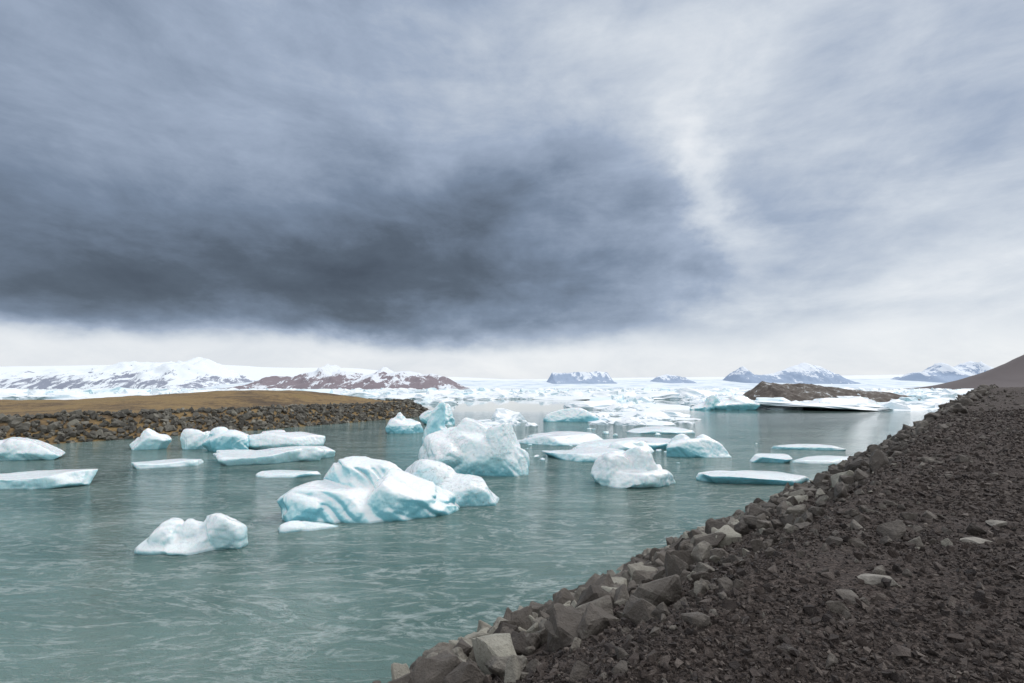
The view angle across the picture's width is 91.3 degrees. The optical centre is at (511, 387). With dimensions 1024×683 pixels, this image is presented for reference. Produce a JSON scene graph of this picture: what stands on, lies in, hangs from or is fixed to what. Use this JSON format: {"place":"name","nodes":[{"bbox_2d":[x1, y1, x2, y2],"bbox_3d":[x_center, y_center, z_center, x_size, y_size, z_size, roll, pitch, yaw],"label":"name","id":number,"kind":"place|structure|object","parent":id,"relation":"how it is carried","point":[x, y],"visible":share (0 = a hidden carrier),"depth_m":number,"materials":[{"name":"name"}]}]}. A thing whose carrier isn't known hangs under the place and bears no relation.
{"place":"outdoors","nodes":[
{"label":"outdoors","id":0,"kind":"place"},
{"bbox_2d":[0,357,254,387],"bbox_3d":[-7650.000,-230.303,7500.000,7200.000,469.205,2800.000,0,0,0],"label":"snowy mountain","id":1,"kind":"structure","parent":0,"point":[198,372],"depth_m":6670.45,"materials":[{"name":"white snow"}]},
{"bbox_2d":[0,390,418,443],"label":"grassy bank","id":2,"kind":"structure","parent":0,"point":[217,399],"depth_m":58.13,"materials":[{"name":"brown plant"}]},
{"bbox_2d":[0,398,428,443],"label":"boulder revetment","id":3,"kind":"object","parent":2,"relation":"on","point":[15,421],"visible":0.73,"depth_m":44.89,"materials":[{"name":"stone"}]},
{"bbox_2d":[230,363,466,387],"bbox_3d":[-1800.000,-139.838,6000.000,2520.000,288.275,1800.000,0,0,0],"label":"brown mountain","id":4,"kind":"structure","parent":0,"point":[327,375],"depth_m":5393.27,"materials":[{"name":"snow"}]},
{"bbox_2d":[0,365,903,380],"bbox_3d":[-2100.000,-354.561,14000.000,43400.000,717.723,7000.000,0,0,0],"label":"icecap","id":5,"kind":"object","parent":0,"point":[255,373],"visible":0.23,"depth_m":13262.42,"materials":[{"name":"white"}]},
{"bbox_2d":[0,388,954,682],"bbox_3d":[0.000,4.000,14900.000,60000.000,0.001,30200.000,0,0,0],"label":"water","id":6,"kind":"structure","parent":0,"point":[88,594],"depth_m":12.23,"materials":[{"name":"teal liquid"}]},
{"bbox_2d":[0,437,64,460],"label":"iceberg","id":7,"kind":"object","parent":6,"relation":"on","point":[16,448],"visible":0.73,"depth_m":27.62,"materials":[{"name":"white ice"}]},
{"bbox_2d":[0,469,97,489],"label":"ice floe","id":8,"kind":"object","parent":6,"relation":"on","point":[49,479],"visible":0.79,"depth_m":20.03,"materials":[{"name":"white ice"}]},
{"bbox_2d":[129,428,171,449],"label":"iceberg","id":9,"kind":"object","parent":6,"relation":"on","point":[149,439],"visible":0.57,"depth_m":32.44,"materials":[{"name":"white ice"}]},
{"bbox_2d":[131,459,203,468],"bbox_3d":[-17.818,4.110,25.935,3.294,0.810,2.163,0,0,-26],"label":"ice floe","id":10,"kind":"object","parent":6,"relation":"on","point":[168,463],"visible":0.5,"depth_m":25.33,"materials":[{"name":"white ice"}]},
{"bbox_2d":[134,513,247,555],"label":"iceberg","id":11,"kind":"object","parent":6,"relation":"on","point":[190,536],"visible":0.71,"depth_m":12.32,"materials":[{"name":"white ice"}]},
{"bbox_2d":[180,428,209,449],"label":"iceberg","id":12,"kind":"object","parent":6,"relation":"on","point":[192,439],"visible":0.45,"depth_m":32.57,"materials":[{"name":"ice"}]},
{"bbox_2d":[202,427,249,451],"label":"iceberg","id":13,"kind":"object","parent":6,"relation":"on","point":[221,438],"visible":0.72,"depth_m":31.40,"materials":[{"name":"white ice"}]},
{"bbox_2d":[213,446,334,465],"bbox_3d":[-13.134,3.914,27.754,6.298,1.322,3.587,0,0,-20],"label":"ice floe","id":14,"kind":"object","parent":6,"relation":"on","point":[269,455],"visible":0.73,"depth_m":26.96,"materials":[{"name":"white ice"}]},
{"bbox_2d":[249,430,324,449],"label":"iceberg","id":15,"kind":"object","parent":6,"relation":"on","point":[271,439],"visible":0.58,"depth_m":32.35,"materials":[{"name":"white ice"}]},
{"bbox_2d":[256,470,320,477],"bbox_3d":[-10.257,4.081,22.810,2.872,0.561,1.453,0,0,0],"label":"ice floe","id":16,"kind":"object","parent":6,"relation":"on","point":[282,474],"visible":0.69,"depth_m":22.56,"materials":[{"name":"white ice"}]},
{"bbox_2d":[385,412,423,433],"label":"iceberg","id":17,"kind":"object","parent":6,"relation":"on","point":[399,423],"visible":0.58,"depth_m":44.06,"materials":[{"name":"white ice"}]},
{"bbox_2d":[419,403,454,424],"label":"iceberg","id":18,"kind":"object","parent":6,"relation":"on","point":[425,416],"visible":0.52,"depth_m":54.33,"materials":[{"name":"white ice"}]},
{"bbox_2d":[6,386,964,394],"bbox_3d":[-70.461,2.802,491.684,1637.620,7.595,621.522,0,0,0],"label":"distant icebergs","id":19,"kind":"object","parent":6,"relation":"on","point":[121,389],"visible":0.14,"depth_m":256.89,"materials":[{"name":"white ice"}]},
{"bbox_2d":[0,387,972,399],"bbox_3d":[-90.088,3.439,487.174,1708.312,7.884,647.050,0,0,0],"label":"distant icebergs","id":20,"kind":"object","parent":6,"relation":"on","point":[66,393],"visible":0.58,"depth_m":190.22,"materials":[{"name":"white ice"}]},
{"bbox_2d":[518,431,603,445],"bbox_3d":[3.705,4.022,36.657,7.796,1.556,4.206,0,0,0],"label":"ice floe","id":21,"kind":"object","parent":6,"relation":"on","point":[565,438],"visible":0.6,"depth_m":35.49,"materials":[{"name":"white ice"}]},
{"bbox_2d":[543,408,599,421],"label":"iceberg","id":22,"kind":"object","parent":6,"relation":"on","point":[573,415],"visible":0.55,"depth_m":59.20,"materials":[{"name":"white ice"}]},
{"bbox_2d":[544,446,624,461],"bbox_3d":[4.274,3.988,28.580,4.991,1.158,3.260,0,0,0],"label":"ice floe","id":23,"kind":"object","parent":6,"relation":"on","point":[587,454],"visible":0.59,"depth_m":27.82,"materials":[{"name":"white ice"}]},
{"bbox_2d":[478,404,700,426],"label":"drift ice","id":24,"kind":"structure","parent":6,"relation":"on","point":[642,417],"depth_m":58.25,"materials":[{"name":"white ice"}]},
{"bbox_2d":[576,437,670,449],"bbox_3d":[8.750,4.106,33.776,9.028,1.319,3.432,0,0,0],"label":"ice floe","id":25,"kind":"object","parent":6,"relation":"on","point":[653,443],"visible":0.34,"depth_m":33.31,"materials":[{"name":"white ice"}]},
{"bbox_2d":[608,439,653,452],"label":"iceberg","id":26,"kind":"object","parent":6,"relation":"on","point":[624,445],"visible":0.49,"depth_m":30.59,"materials":[{"name":"white ice"}]},
{"bbox_2d":[590,446,675,487],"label":"iceberg","id":27,"kind":"object","parent":6,"relation":"on","point":[636,467],"visible":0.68,"depth_m":20.42,"materials":[{"name":"white ice"}]},
{"bbox_2d":[524,428,757,462],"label":"drift ice","id":28,"kind":"structure","parent":6,"relation":"on","point":[657,434],"depth_m":34.42,"materials":[{"name":"white ice"}]},
{"bbox_2d":[627,426,694,433],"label":"ice floe","id":29,"kind":"object","parent":6,"relation":"on","point":[661,430],"visible":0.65,"depth_m":44.19,"materials":[{"name":"white ice"}]},
{"bbox_2d":[417,391,954,403],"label":"distant icebergs","id":30,"kind":"object","parent":6,"relation":"on","point":[913,397],"visible":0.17,"depth_m":121.27,"materials":[{"name":"white ice"}]},
{"bbox_2d":[420,391,956,410],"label":"distant icebergs","id":31,"kind":"object","parent":6,"relation":"on","point":[892,404],"visible":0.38,"depth_m":96.05,"materials":[{"name":"white ice"}]},
{"bbox_2d":[666,434,730,457],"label":"iceberg","id":32,"kind":"object","parent":6,"relation":"on","point":[699,446],"visible":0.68,"depth_m":28.90,"materials":[{"name":"white ice"}]},
{"bbox_2d":[690,395,760,409],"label":"iceberg","id":33,"kind":"object","parent":6,"relation":"on","point":[733,402],"visible":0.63,"depth_m":90.44,"materials":[{"name":"white ice"}]},
{"bbox_2d":[696,470,808,484],"bbox_3d":[10.406,4.126,21.703,4.835,0.956,2.459,0,0,0],"label":"ice floe","id":34,"kind":"object","parent":6,"relation":"on","point":[752,477],"visible":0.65,"depth_m":20.91,"materials":[{"name":"white ice"}]},
{"bbox_2d":[750,453,791,462],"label":"ice floe","id":35,"kind":"object","parent":6,"relation":"on","point":[769,458],"visible":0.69,"depth_m":26.81,"materials":[{"name":"white ice"}]},
{"bbox_2d":[771,444,845,450],"bbox_3d":[19.349,4.142,33.063,4.592,0.817,1.939,0,0,12],"label":"ice floe","id":36,"kind":"object","parent":6,"relation":"on","point":[821,447],"visible":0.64,"depth_m":32.35,"materials":[{"name":"white ice"}]},
{"bbox_2d":[793,455,847,463],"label":"ice floe","id":37,"kind":"object","parent":6,"relation":"on","point":[826,459],"visible":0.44,"depth_m":26.63,"materials":[{"name":"white ice"}]},
{"bbox_2d":[809,396,878,403],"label":"iceberg","id":38,"kind":"object","parent":6,"relation":"on","point":[855,400],"visible":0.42,"depth_m":100.61,"materials":[{"name":"white ice"}]},
{"bbox_2d":[0,0,1023,378],"label":"sky","id":39,"kind":"structure","parent":0,"point":[490,189],"materials":[{"name":"grey"}]},
{"bbox_2d":[204,378,942,387],"bbox_3d":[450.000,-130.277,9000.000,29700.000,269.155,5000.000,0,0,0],"label":"glacier","id":40,"kind":"object","parent":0,"point":[722,383],"visible":0.23,"depth_m":7207.46,"materials":[{"name":"white ice"}]},
{"bbox_2d":[547,371,617,383],"bbox_3d":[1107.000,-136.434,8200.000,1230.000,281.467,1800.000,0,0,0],"label":"hazy mountain","id":41,"kind":"structure","parent":0,"point":[596,377],"depth_m":7904.45,"materials":[{"name":"snow"}]},
{"bbox_2d":[650,374,695,382],"bbox_3d":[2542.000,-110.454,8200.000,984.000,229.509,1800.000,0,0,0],"label":"hazy mountain","id":42,"kind":"structure","parent":0,"point":[666,378],"depth_m":7831.66,"materials":[{"name":"snow"}]},
{"bbox_2d":[491,387,1023,682],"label":"gravel bank","id":43,"kind":"structure","parent":0,"point":[834,565],"depth_m":4.31,"materials":[{"name":"black gravel"}]},
{"bbox_2d":[372,384,1023,682],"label":"riprap rocks","id":44,"kind":"object","parent":43,"relation":"on","point":[648,581],"visible":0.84,"depth_m":6.64,"materials":[{"name":"grey stone"}]},
{"bbox_2d":[484,408,1023,682],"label":"gravel stones","id":45,"kind":"object","parent":43,"relation":"on","point":[554,668],"visible":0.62,"depth_m":4.01,"materials":[{"name":"black gravel"}]},
{"bbox_2d":[857,573,897,585],"bbox_3d":[3.146,1.639,4.325,0.292,0.080,0.234,0,0,-10],"label":"flat stone","id":46,"kind":"object","parent":43,"relation":"on","point":[872,579],"visible":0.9,"depth_m":4.26,"materials":[{"name":"grey stone"}]},
{"bbox_2d":[959,537,992,544],"bbox_3d":[5.062,1.681,5.457,0.245,0.092,0.258,0,0,-42],"label":"flat stone","id":47,"kind":"object","parent":43,"relation":"on","point":[977,541],"visible":0.74,"depth_m":5.42,"materials":[{"name":"grey stone"}]},
{"bbox_2d":[985,520,1006,526],"bbox_3d":[5.900,1.649,6.106,0.208,0.066,0.190,0,0,0],"label":"flat stone","id":48,"kind":"object","parent":43,"relation":"on","point":[998,523],"visible":0.91,"depth_m":6.05,"materials":[{"name":"grey stone"}]},
{"bbox_2d":[723,363,861,383],"bbox_3d":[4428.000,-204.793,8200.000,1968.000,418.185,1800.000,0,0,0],"label":"hazy mountain","id":49,"kind":"structure","parent":0,"point":[806,373],"depth_m":7784.98,"materials":[{"name":"snow"}]},
{"bbox_2d":[743,381,919,401],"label":"moraine hill","id":50,"kind":"structure","parent":0,"point":[797,392],"depth_m":126.47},
{"bbox_2d":[892,361,992,382],"bbox_3d":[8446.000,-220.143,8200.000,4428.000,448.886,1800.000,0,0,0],"label":"hazy mountain","id":51,"kind":"structure","parent":0,"point":[940,372],"depth_m":7960.27,"materials":[{"name":"snow"}]},
{"bbox_2d":[899,355,1023,388],"bbox_3d":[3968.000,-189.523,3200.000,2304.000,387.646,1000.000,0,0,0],"label":"dark hill","id":52,"kind":"structure","parent":0,"point":[1010,373],"depth_m":3142.88,"materials":[{"name":"soil"}]}
]}

